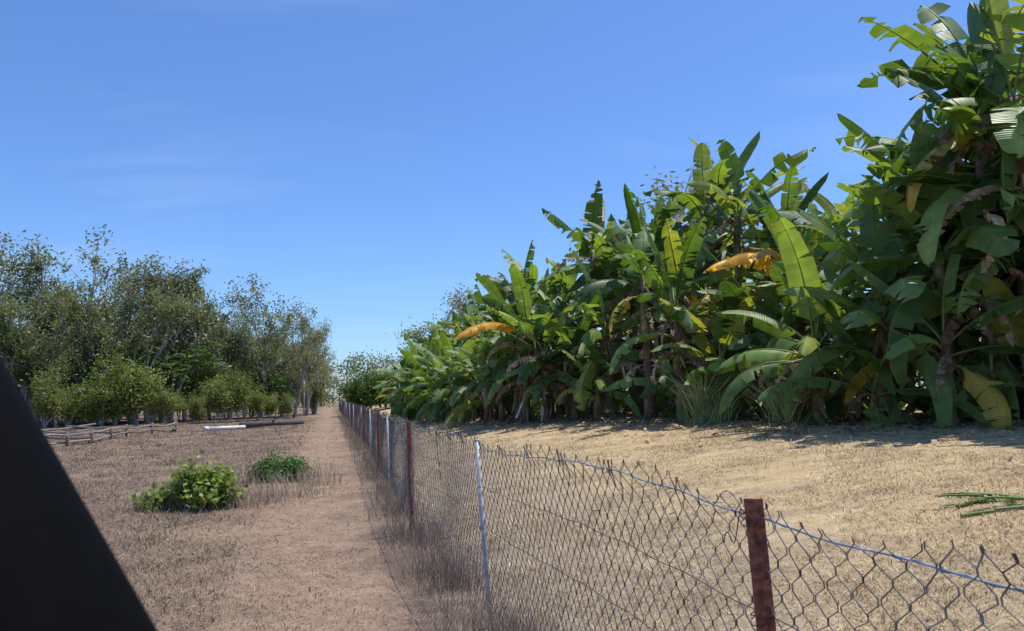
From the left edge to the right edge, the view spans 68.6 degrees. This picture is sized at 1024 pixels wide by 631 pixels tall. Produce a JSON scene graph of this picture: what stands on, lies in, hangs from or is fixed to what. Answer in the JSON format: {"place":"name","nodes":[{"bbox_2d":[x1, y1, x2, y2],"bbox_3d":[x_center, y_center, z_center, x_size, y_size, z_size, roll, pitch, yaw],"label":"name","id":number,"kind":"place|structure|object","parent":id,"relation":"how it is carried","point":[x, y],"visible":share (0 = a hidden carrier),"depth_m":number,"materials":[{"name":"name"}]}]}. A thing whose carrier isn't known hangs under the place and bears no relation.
{"place":"outdoors","nodes":[
{"label":"outdoors","id":0,"kind":"place"},
{"bbox_2d":[41,417,465,630],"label":"dry grass","id":1,"kind":"structure","parent":0,"point":[166,554],"depth_m":9.18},
{"bbox_2d":[475,240,542,328],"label":"banana plant","id":2,"kind":"object","parent":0,"point":[530,256],"visible":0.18,"depth_m":29.91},
{"bbox_2d":[0,0,1023,397],"label":"sky","id":3,"kind":"structure","parent":0,"point":[365,160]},
{"bbox_2d":[41,387,1023,630],"bbox_3d":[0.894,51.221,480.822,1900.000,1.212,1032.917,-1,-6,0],"label":"ground","id":4,"kind":"structure","parent":0,"point":[756,487],"depth_m":7.32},
{"bbox_2d":[0,230,46,380],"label":"gum tree","id":5,"kind":"object","parent":4,"relation":"on","point":[12,266],"visible":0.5,"depth_m":49.65,"materials":[{"name":"green plant"}]},
{"bbox_2d":[0,319,50,405],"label":"gum tree","id":6,"kind":"object","parent":4,"relation":"on","point":[26,382],"visible":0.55,"depth_m":47.25,"materials":[{"name":"green plant"}]},
{"bbox_2d":[0,233,64,386],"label":"gum tree","id":7,"kind":"object","parent":4,"relation":"on","point":[7,312],"visible":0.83,"depth_m":47.25,"materials":[{"name":"green plant"}]},
{"bbox_2d":[26,357,74,428],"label":"shrub","id":8,"kind":"object","parent":4,"relation":"on","point":[50,403],"visible":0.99,"depth_m":42.50,"materials":[{"name":"green plant"}]},
{"bbox_2d":[15,285,97,427],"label":"gum tree","id":9,"kind":"object","parent":4,"relation":"on","point":[63,359],"visible":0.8,"depth_m":46.08,"materials":[{"name":"green plant"}]},
{"bbox_2d":[9,242,139,426],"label":"gum tree","id":10,"kind":"object","parent":4,"relation":"on","point":[50,318],"visible":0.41,"depth_m":49.91,"materials":[{"name":"green plant"}]},
{"bbox_2d":[51,323,98,424],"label":"gum tree","id":11,"kind":"object","parent":4,"relation":"on","point":[77,359],"visible":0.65,"depth_m":48.44,"materials":[{"name":"green plant"}]},
{"bbox_2d":[0,357,157,630],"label":"car door","id":12,"kind":"object","parent":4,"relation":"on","point":[61,569],"visible":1,"depth_m":0.40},
{"bbox_2d":[38,224,147,425],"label":"gum tree","id":13,"kind":"object","parent":4,"relation":"on","point":[100,331],"visible":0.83,"depth_m":48.87,"materials":[{"name":"green plant"}]},
{"bbox_2d":[53,365,145,426],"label":"shrub","id":14,"kind":"object","parent":4,"relation":"on","point":[95,401],"visible":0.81,"depth_m":44.42,"materials":[{"name":"green plant"}]},
{"bbox_2d":[42,420,178,446],"bbox_3d":[-18.445,5.131,32.764,4.542,0.653,17.280,0,-6,-5],"label":"timber rail fence","id":15,"kind":"object","parent":4,"relation":"on","point":[67,433],"visible":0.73,"depth_m":31.99,"materials":[{"name":"grey wood"}]},
{"bbox_2d":[98,280,155,424],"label":"gum tree","id":16,"kind":"object","parent":4,"relation":"on","point":[135,307],"visible":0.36,"depth_m":51.82,"materials":[{"name":"green plant"}]},
{"bbox_2d":[40,335,231,422],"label":"tree","id":17,"kind":"object","parent":4,"relation":"on","point":[201,354],"visible":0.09,"depth_m":52.34,"materials":[{"name":"green plant"}]},
{"bbox_2d":[88,345,185,426],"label":"shrub","id":18,"kind":"object","parent":4,"relation":"on","point":[128,400],"visible":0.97,"depth_m":44.96,"materials":[{"name":"green plant"}]},
{"bbox_2d":[117,251,195,423],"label":"gum tree","id":19,"kind":"object","parent":4,"relation":"on","point":[148,276],"visible":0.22,"depth_m":54.27,"materials":[{"name":"green plant"}]},
{"bbox_2d":[111,284,215,423],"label":"gum tree","id":20,"kind":"object","parent":4,"relation":"on","point":[147,333],"visible":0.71,"depth_m":51.18,"materials":[{"name":"green plant"}]},
{"bbox_2d":[142,384,190,424],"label":"shrub","id":21,"kind":"object","parent":4,"relation":"on","point":[168,406],"visible":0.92,"depth_m":46.45,"materials":[{"name":"green plant"}]},
{"bbox_2d":[94,254,244,422],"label":"gum tree","id":22,"kind":"object","parent":4,"relation":"on","point":[190,337],"visible":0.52,"depth_m":55.09,"materials":[{"name":"green plant"}]},
{"bbox_2d":[126,449,247,512],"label":"leafy green bush","id":23,"kind":"object","parent":4,"relation":"on","point":[197,483],"visible":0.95,"depth_m":10.90,"materials":[{"name":"green plant"}]},
{"bbox_2d":[181,393,209,422],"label":"shrub","id":24,"kind":"object","parent":4,"relation":"on","point":[194,408],"visible":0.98,"depth_m":49.48,"materials":[{"name":"green plant"}]},
{"bbox_2d":[173,361,229,419],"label":"shrub","id":25,"kind":"object","parent":4,"relation":"on","point":[193,383],"visible":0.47,"depth_m":56.36,"materials":[{"name":"green plant"}]},
{"bbox_2d":[171,267,233,420],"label":"gum tree","id":26,"kind":"object","parent":4,"relation":"on","point":[185,382],"visible":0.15,"depth_m":56.27,"materials":[{"name":"green plant"}]},
{"bbox_2d":[192,368,257,422],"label":"shrub","id":27,"kind":"object","parent":4,"relation":"on","point":[218,394],"visible":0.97,"depth_m":51.57,"materials":[{"name":"green plant"}]},
{"bbox_2d":[217,359,258,421],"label":"shrub","id":28,"kind":"object","parent":4,"relation":"on","point":[243,402],"visible":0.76,"depth_m":52.59,"materials":[{"name":"green plant"}]},
{"bbox_2d":[205,299,271,419],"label":"gum tree","id":29,"kind":"object","parent":4,"relation":"on","point":[235,347],"visible":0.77,"depth_m":58.51,"materials":[{"name":"green plant"}]},
{"bbox_2d":[223,272,303,417],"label":"gum tree","id":30,"kind":"object","parent":4,"relation":"on","point":[264,357],"visible":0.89,"depth_m":59.76,"materials":[{"name":"green plant"}]},
{"bbox_2d":[244,382,282,419],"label":"shrub","id":31,"kind":"object","parent":4,"relation":"on","point":[260,403],"visible":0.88,"depth_m":54.36,"materials":[{"name":"green plant"}]},
{"bbox_2d":[221,366,309,417],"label":"shrub","id":32,"kind":"object","parent":4,"relation":"on","point":[277,383],"visible":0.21,"depth_m":60.56,"materials":[{"name":"green plant"}]},
{"bbox_2d":[239,417,303,427],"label":"fallen log","id":33,"kind":"object","parent":4,"relation":"on","point":[273,422],"visible":0.83,"depth_m":41.98,"materials":[{"name":"brown wood"}]},
{"bbox_2d":[244,449,313,481],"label":"green bush","id":34,"kind":"object","parent":4,"relation":"on","point":[292,464],"visible":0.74,"depth_m":14.39,"materials":[{"name":"green plant"}]},
{"bbox_2d":[254,296,313,416],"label":"gum tree","id":35,"kind":"object","parent":4,"relation":"on","point":[285,341],"visible":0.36,"depth_m":65.60,"materials":[{"name":"green plant"}]},
{"bbox_2d":[262,313,334,416],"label":"gum tree","id":36,"kind":"object","parent":4,"relation":"on","point":[305,357],"visible":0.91,"depth_m":61.30,"materials":[{"name":"green plant"}]},
{"bbox_2d":[285,303,333,415],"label":"gum tree","id":37,"kind":"object","parent":4,"relation":"on","point":[303,320],"visible":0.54,"depth_m":67.29,"materials":[{"name":"green plant"}]},
{"bbox_2d":[291,326,336,413],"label":"gum tree","id":38,"kind":"object","parent":4,"relation":"on","point":[321,383],"visible":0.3,"depth_m":71.35,"materials":[{"name":"green plant"}]},
{"bbox_2d":[336,373,389,410],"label":"green shrub","id":39,"kind":"object","parent":4,"relation":"on","point":[348,392],"visible":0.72,"depth_m":60.47,"materials":[{"name":"green plant"}]},
{"bbox_2d":[348,363,398,408],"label":"green shrub","id":40,"kind":"object","parent":4,"relation":"on","point":[370,382],"visible":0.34,"depth_m":60.53,"materials":[{"name":"green plant"}]},
{"bbox_2d":[383,333,441,415],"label":"banana plant","id":41,"kind":"object","parent":4,"relation":"on","point":[412,361],"visible":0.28,"depth_m":35.97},
{"bbox_2d":[387,342,445,419],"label":"banana plant","id":42,"kind":"object","parent":4,"relation":"on","point":[412,413],"visible":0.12,"depth_m":35.68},
{"bbox_2d":[403,343,444,411],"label":"banana plant","id":43,"kind":"object","parent":4,"relation":"on","point":[416,373],"visible":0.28,"depth_m":34.39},
{"bbox_2d":[401,355,466,422],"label":"banana plant","id":44,"kind":"object","parent":4,"relation":"on","point":[424,362],"visible":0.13,"depth_m":31.87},
{"bbox_2d":[385,283,483,364],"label":"gum tree","id":45,"kind":"object","parent":4,"relation":"on","point":[413,334],"visible":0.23,"depth_m":74.95,"materials":[{"name":"green plant"}]},
{"bbox_2d":[410,331,483,420],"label":"banana plant","id":46,"kind":"object","parent":4,"relation":"on","point":[445,341],"visible":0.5,"depth_m":29.27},
{"bbox_2d":[410,340,483,420],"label":"banana plant","id":47,"kind":"object","parent":4,"relation":"on","point":[418,400],"visible":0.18,"depth_m":31.41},
{"bbox_2d":[426,322,471,417],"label":"banana plant","id":48,"kind":"object","parent":4,"relation":"on","point":[460,341],"visible":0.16,"depth_m":30.78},
{"bbox_2d":[428,349,491,420],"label":"banana plant","id":49,"kind":"object","parent":4,"relation":"on","point":[439,394],"visible":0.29,"depth_m":27.47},
{"bbox_2d":[448,332,510,422],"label":"banana plant","id":50,"kind":"object","parent":4,"relation":"on","point":[486,409],"visible":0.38,"depth_m":25.71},
{"bbox_2d":[446,333,513,423],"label":"banana plant","id":51,"kind":"object","parent":4,"relation":"on","point":[455,397],"visible":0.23,"depth_m":26.97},
{"bbox_2d":[426,342,541,429],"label":"banana plant","id":52,"kind":"object","parent":4,"relation":"on","point":[457,410],"visible":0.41,"depth_m":26.29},
{"bbox_2d":[335,413,645,630],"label":"fence line dry weeds","id":53,"kind":"object","parent":4,"relation":"on","point":[394,507],"visible":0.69,"depth_m":6.56,"materials":[{"name":"brown plant"}]},
{"bbox_2d":[459,332,532,421],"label":"banana plant","id":54,"kind":"object","parent":4,"relation":"on","point":[480,362],"visible":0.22,"depth_m":25.23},
{"bbox_2d":[454,264,577,422],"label":"banana plant","id":55,"kind":"object","parent":4,"relation":"on","point":[523,308],"visible":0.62,"depth_m":23.39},
{"bbox_2d":[458,263,574,420],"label":"banana plant","id":56,"kind":"object","parent":4,"relation":"on","point":[488,284],"visible":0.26,"depth_m":24.99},
{"bbox_2d":[473,319,562,421],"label":"banana plant","id":57,"kind":"object","parent":4,"relation":"on","point":[507,351],"visible":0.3,"depth_m":23.83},
{"bbox_2d":[476,303,585,417],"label":"banana plant","id":58,"kind":"object","parent":4,"relation":"on","point":[528,324],"visible":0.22,"depth_m":23.54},
{"bbox_2d":[489,270,586,414],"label":"banana plant","id":59,"kind":"object","parent":4,"relation":"on","point":[562,408],"visible":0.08,"depth_m":26.32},
{"bbox_2d":[486,279,593,422],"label":"banana plant","id":60,"kind":"object","parent":4,"relation":"on","point":[527,367],"visible":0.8,"depth_m":22.23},
{"bbox_2d":[140,338,980,406],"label":"distant tree line","id":61,"kind":"object","parent":4,"relation":"on","point":[346,368],"visible":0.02,"depth_m":132.37,"materials":[{"name":"green plant"}]},
{"bbox_2d":[522,339,606,416],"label":"banana plant","id":62,"kind":"object","parent":4,"relation":"on","point":[534,386],"visible":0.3,"depth_m":22.17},
{"bbox_2d":[515,288,621,420],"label":"banana plant","id":63,"kind":"object","parent":4,"relation":"on","point":[564,340],"visible":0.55,"depth_m":21.90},
{"bbox_2d":[534,258,628,413],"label":"banana plant","id":64,"kind":"object","parent":4,"relation":"on","point":[568,279],"visible":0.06,"depth_m":26.25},
{"bbox_2d":[534,180,648,415],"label":"banana plant","id":65,"kind":"object","parent":4,"relation":"on","point":[596,211],"visible":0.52,"depth_m":24.17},
{"bbox_2d":[525,253,663,418],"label":"banana plant","id":66,"kind":"object","parent":4,"relation":"on","point":[581,394],"visible":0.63,"depth_m":21.41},
{"bbox_2d":[555,342,639,420],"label":"banana plant","id":67,"kind":"object","parent":4,"relation":"on","point":[600,387],"visible":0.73,"depth_m":20.95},
{"bbox_2d":[564,200,692,411],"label":"banana plant","id":68,"kind":"object","parent":4,"relation":"on","point":[579,285],"visible":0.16,"depth_m":24.62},
{"bbox_2d":[575,183,705,413],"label":"banana plant","id":69,"kind":"object","parent":4,"relation":"on","point":[637,221],"visible":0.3,"depth_m":22.83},
{"bbox_2d":[573,219,708,418],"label":"banana plant","id":70,"kind":"object","parent":4,"relation":"on","point":[650,409],"visible":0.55,"depth_m":20.02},
{"bbox_2d":[569,142,718,356],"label":"gum tree","id":71,"kind":"object","parent":4,"relation":"on","point":[665,187],"visible":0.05,"depth_m":45.37,"materials":[{"name":"green plant"}]},
{"bbox_2d":[601,208,697,412],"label":"banana plant","id":72,"kind":"object","parent":4,"relation":"on","point":[692,297],"visible":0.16,"depth_m":22.28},
{"bbox_2d":[593,197,707,411],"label":"banana plant","id":73,"kind":"object","parent":4,"relation":"on","point":[618,249],"visible":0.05,"depth_m":23.24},
{"bbox_2d":[288,410,1023,471],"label":"banana leaf litter","id":74,"kind":"object","parent":4,"relation":"on","point":[847,420],"visible":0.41,"depth_m":15.87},
{"bbox_2d":[605,331,715,421],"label":"banana plant","id":75,"kind":"object","parent":4,"relation":"on","point":[665,366],"visible":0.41,"depth_m":19.03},
{"bbox_2d":[339,399,1023,630],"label":"chain link fence","id":76,"kind":"object","parent":4,"relation":"on","point":[764,615],"visible":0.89,"depth_m":3.81,"materials":[{"name":"metal"}]},
{"bbox_2d":[609,216,762,421],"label":"banana plant","id":77,"kind":"object","parent":4,"relation":"on","point":[693,243],"visible":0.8,"depth_m":17.77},
{"bbox_2d":[617,209,758,415],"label":"banana plant","id":78,"kind":"object","parent":4,"relation":"on","point":[671,227],"visible":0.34,"depth_m":19.50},
{"bbox_2d":[653,366,739,423],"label":"long grass clump","id":79,"kind":"object","parent":4,"relation":"on","point":[693,412],"visible":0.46,"depth_m":16.53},
{"bbox_2d":[643,143,757,378],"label":"banana plant","id":80,"kind":"object","parent":4,"relation":"on","point":[701,151],"visible":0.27,"depth_m":21.85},
{"bbox_2d":[675,383,762,423],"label":"long grass clump","id":81,"kind":"object","parent":4,"relation":"on","point":[727,414],"visible":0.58,"depth_m":16.23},
{"bbox_2d":[639,268,806,423],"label":"banana plant","id":82,"kind":"object","parent":4,"relation":"on","point":[704,344],"visible":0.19,"depth_m":17.86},
{"bbox_2d":[655,131,805,344],"bbox_3d":[6.374,-1.309,22.300,4.474,8.436,4.116,-1,-6,0],"label":"banana plant","id":83,"kind":"object","parent":4,"relation":"on","point":[719,171],"visible":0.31,"depth_m":22.10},
{"bbox_2d":[673,139,815,413],"bbox_3d":[6.256,-1.036,19.450,4.006,7.352,4.145,-1,-6,0],"label":"banana plant","id":84,"kind":"object","parent":4,"relation":"on","point":[717,234],"visible":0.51,"depth_m":19.59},
{"bbox_2d":[737,377,809,423],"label":"long grass clump","id":85,"kind":"object","parent":4,"relation":"on","point":[778,413],"visible":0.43,"depth_m":15.00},
{"bbox_2d":[679,192,869,412],"bbox_3d":[6.291,-0.322,19.103,4.442,5.856,4.448,-1,-6,0],"label":"banana plant","id":86,"kind":"object","parent":4,"relation":"on","point":[764,303],"visible":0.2,"depth_m":18.91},
{"bbox_2d":[701,239,848,414],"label":"banana plant","id":87,"kind":"object","parent":4,"relation":"on","point":[733,287],"visible":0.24,"depth_m":16.58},
{"bbox_2d":[703,179,859,389],"bbox_3d":[6.515,-0.410,16.991,4.088,5.582,3.461,4,-8,-39],"label":"banana plant","id":88,"kind":"object","parent":4,"relation":"on","point":[763,259],"visible":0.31,"depth_m":17.05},
{"bbox_2d":[741,167,844,329],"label":"banana plant","id":89,"kind":"object","parent":4,"relation":"on","point":[791,198],"visible":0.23,"depth_m":20.13,"materials":[{"name":"green plant"}]},
{"bbox_2d":[697,254,909,416],"bbox_3d":[6.131,0.295,16.061,4.184,4.066,3.113,-1,-6,0],"label":"banana plant","id":90,"kind":"object","parent":4,"relation":"on","point":[775,276],"visible":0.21,"depth_m":15.85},
{"bbox_2d":[714,217,901,425],"bbox_3d":[5.777,0.304,14.157,3.973,3.986,4.573,-1,-6,0],"label":"banana plant","id":91,"kind":"object","parent":4,"relation":"on","point":[793,247],"visible":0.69,"depth_m":13.84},
{"bbox_2d":[743,208,900,375],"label":"banana plant","id":92,"kind":"object","parent":4,"relation":"on","point":[789,320],"visible":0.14,"depth_m":17.19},
{"bbox_2d":[805,188,861,369],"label":"banana plant","id":93,"kind":"object","parent":4,"relation":"on","point":[824,203],"visible":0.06,"depth_m":21.71,"materials":[{"name":"green plant"}]},
{"bbox_2d":[754,266,946,426],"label":"banana plant","id":94,"kind":"object","parent":4,"relation":"on","point":[833,405],"visible":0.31,"depth_m":13.96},
{"bbox_2d":[757,297,990,429],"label":"banana plant","id":95,"kind":"object","parent":4,"relation":"on","point":[877,418],"visible":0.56,"depth_m":13.09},
{"bbox_2d":[773,165,1023,427],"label":"banana plant","id":96,"kind":"object","parent":4,"relation":"on","point":[881,239],"visible":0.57,"depth_m":12.97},
{"bbox_2d":[819,149,1001,387],"bbox_3d":[7.871,-0.692,14.728,4.322,5.538,3.999,-1,-6,0],"label":"banana plant","id":97,"kind":"object","parent":4,"relation":"on","point":[828,246],"visible":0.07,"depth_m":15.20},
{"bbox_2d":[820,109,1023,356],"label":"banana plant","id":98,"kind":"object","parent":4,"relation":"on","point":[837,256],"visible":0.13,"depth_m":13.95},
{"bbox_2d":[821,213,1023,422],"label":"banana plant","id":99,"kind":"object","parent":4,"relation":"on","point":[1007,372],"visible":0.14,"depth_m":12.91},
{"bbox_2d":[826,120,1023,422],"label":"banana plant","id":100,"kind":"object","parent":4,"relation":"on","point":[985,239],"visible":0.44,"depth_m":12.52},
{"bbox_2d":[836,37,1019,348],"bbox_3d":[8.656,-1.537,14.568,4.742,7.117,3.965,-1,-6,0],"label":"banana plant","id":101,"kind":"object","parent":4,"relation":"on","point":[850,138],"visible":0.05,"depth_m":14.05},
{"bbox_2d":[837,32,1023,420],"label":"banana plant","id":102,"kind":"object","parent":4,"relation":"on","point":[930,224],"visible":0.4,"depth_m":12.01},
{"bbox_2d":[844,227,1023,429],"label":"banana plant","id":103,"kind":"object","parent":4,"relation":"on","point":[990,397],"visible":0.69,"depth_m":11.80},
{"bbox_2d":[853,0,1023,417],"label":"banana plant","id":104,"kind":"object","parent":4,"relation":"on","point":[911,38],"visible":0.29,"depth_m":12.96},
{"bbox_2d":[857,0,1023,257],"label":"banana plant","id":105,"kind":"object","parent":4,"relation":"on","point":[1004,65],"visible":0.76,"depth_m":11.92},
{"bbox_2d":[879,0,1023,253],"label":"banana plant","id":106,"kind":"object","parent":4,"relation":"on","point":[970,211],"visible":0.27,"depth_m":12.57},
{"bbox_2d":[888,88,1023,340],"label":"banana plant","id":107,"kind":"object","parent":4,"relation":"on","point":[975,278],"visible":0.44,"depth_m":11.79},
{"bbox_2d":[920,270,1023,420],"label":"banana plant","id":108,"kind":"object","parent":4,"relation":"on","point":[997,287],"visible":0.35,"depth_m":11.85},
{"bbox_2d":[933,491,1023,517],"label":"fallen banana leaves","id":109,"kind":"object","parent":4,"relation":"on","point":[982,497],"visible":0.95,"depth_m":6.03,"materials":[{"name":"green plant"}]},
{"bbox_2d":[933,218,1023,362],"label":"banana plant","id":110,"kind":"object","parent":4,"relation":"on","point":[940,257],"visible":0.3,"depth_m":12.36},
{"bbox_2d":[955,255,1023,418],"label":"banana plant","id":111,"kind":"object","parent":4,"relation":"on","point":[977,366],"visible":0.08,"depth_m":12.23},
{"bbox_2d":[71,415,1014,620],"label":"scattered twigs","id":112,"kind":"object","parent":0,"point":[541,478],"visible":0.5,"depth_m":11.18,"materials":[{"name":"brown wood"}]},
{"bbox_2d":[357,402,1023,630],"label":"mown dry grass","id":113,"kind":"structure","parent":0,"point":[877,508],"depth_m":7.03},
{"bbox_2d":[650,288,774,402],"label":"banana plant","id":114,"kind":"object","parent":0,"point":[721,335],"visible":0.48,"depth_m":16.84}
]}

